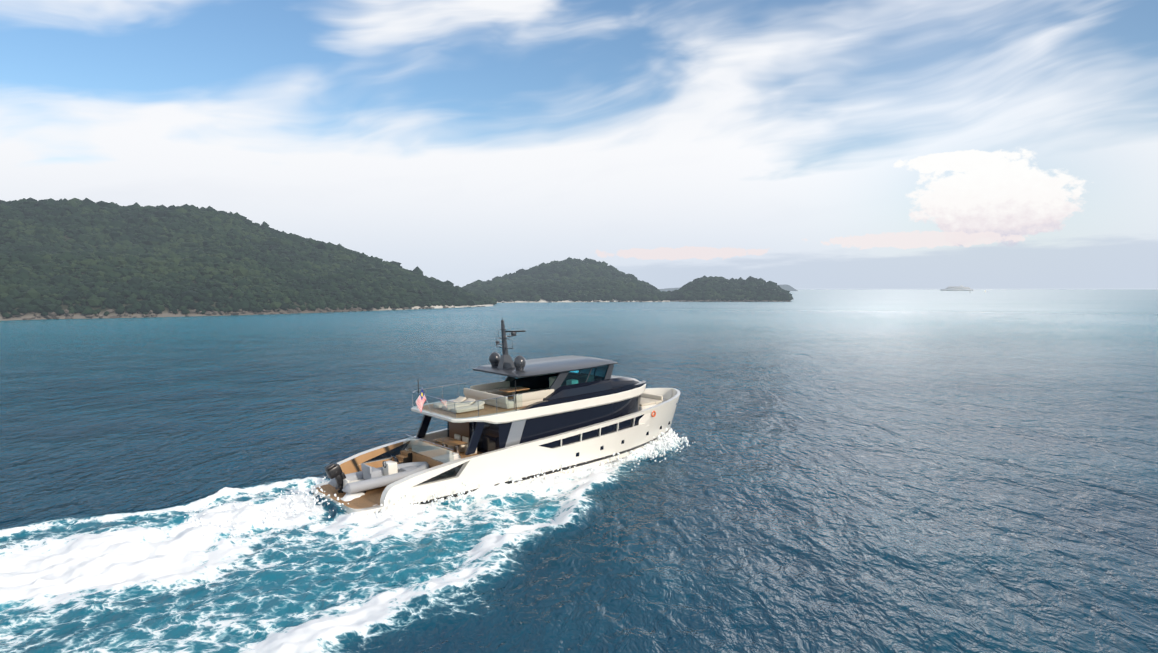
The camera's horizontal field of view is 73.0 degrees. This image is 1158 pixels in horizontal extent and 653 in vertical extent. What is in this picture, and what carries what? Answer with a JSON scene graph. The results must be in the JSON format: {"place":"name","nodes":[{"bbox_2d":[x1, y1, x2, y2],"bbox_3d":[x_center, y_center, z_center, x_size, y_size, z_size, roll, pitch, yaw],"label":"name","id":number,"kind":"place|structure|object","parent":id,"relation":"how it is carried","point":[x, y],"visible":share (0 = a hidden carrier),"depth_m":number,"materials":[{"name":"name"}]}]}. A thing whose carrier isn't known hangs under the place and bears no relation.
{"place":"outdoors","nodes":[
{"label":"outdoors","id":0,"kind":"place"},
{"bbox_2d":[0,225,492,320],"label":"hill terrain","id":1,"kind":"structure","parent":0,"point":[165,313],"depth_m":328.70,"materials":[{"name":"grey stone"}]},
{"bbox_2d":[2,306,484,319],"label":"shore rocks","id":2,"kind":"object","parent":1,"relation":"on","point":[51,315],"visible":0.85,"depth_m":336.31,"materials":[{"name":"grey stone"}]},
{"bbox_2d":[0,197,496,317],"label":"hill trees","id":3,"kind":"object","parent":1,"relation":"on","point":[41,259],"visible":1,"depth_m":423.90,"materials":[{"name":"green plant"}]},
{"bbox_2d":[0,290,1157,652],"bbox_3d":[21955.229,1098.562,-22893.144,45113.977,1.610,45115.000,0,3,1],"label":"sea","id":4,"kind":"structure","parent":0,"point":[904,472],"depth_m":44.64,"materials":[{"name":"liquid"}]},
{"bbox_2d":[184,428,694,543],"bbox_3d":[-5.434,8.083,47.666,33.821,2.099,11.061,-2,4,-41],"label":"wake spray","id":5,"kind":"object","parent":4,"relation":"on","point":[660,444],"visible":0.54,"depth_m":43.11,"materials":[{"name":"white liquid"}]},
{"bbox_2d":[313,311,679,513],"bbox_3d":[-3.104,4.393,49.795,26.846,11.039,7.240,-5,7,-40],"label":"yacht","id":6,"kind":"object","parent":4,"relation":"on","point":[528,418],"visible":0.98,"depth_m":46.83,"materials":[{"name":"white plastic"}]},
{"bbox_2d":[660,285,797,290],"bbox_3d":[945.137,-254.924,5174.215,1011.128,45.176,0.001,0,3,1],"label":"island","id":7,"kind":"structure","parent":4,"relation":"in","point":[787,287],"depth_m":5165.48,"materials":[{"name":"green plant"}]},
{"bbox_2d":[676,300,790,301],"bbox_3d":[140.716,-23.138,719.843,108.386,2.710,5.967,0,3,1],"label":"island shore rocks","id":8,"kind":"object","parent":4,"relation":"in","point":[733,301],"visible":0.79,"depth_m":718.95,"materials":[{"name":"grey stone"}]},
{"bbox_2d":[940,285,973,290],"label":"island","id":9,"kind":"object","parent":4,"relation":"on","point":[957,288],"visible":0.98,"depth_m":6414.28,"materials":[{"name":"white"}]},
{"bbox_2d":[0,0,1157,289],"label":"sky","id":10,"kind":"structure","parent":0,"point":[799,144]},
{"bbox_2d":[497,296,669,302],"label":"hill terrain","id":11,"kind":"structure","parent":0,"point":[569,300],"depth_m":692.01,"materials":[{"name":"grey stone"}]},
{"bbox_2d":[461,257,671,301],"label":"hill trees","id":12,"kind":"object","parent":11,"relation":"on","point":[585,279],"visible":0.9,"depth_m":766.17,"materials":[{"name":"green plant"}]},
{"bbox_2d":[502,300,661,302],"bbox_3d":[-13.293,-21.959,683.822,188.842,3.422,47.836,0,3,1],"label":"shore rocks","id":13,"kind":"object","parent":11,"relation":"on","point":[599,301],"visible":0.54,"depth_m":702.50,"materials":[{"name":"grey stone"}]},
{"bbox_2d":[671,295,785,301],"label":"island terrain","id":14,"kind":"structure","parent":0,"point":[720,300],"depth_m":722.43,"materials":[{"name":"grey stone"}]},
{"bbox_2d":[668,275,792,300],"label":"island trees","id":15,"kind":"object","parent":14,"relation":"on","point":[704,287],"visible":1,"depth_m":750.14,"materials":[{"name":"green plant"}]}
]}

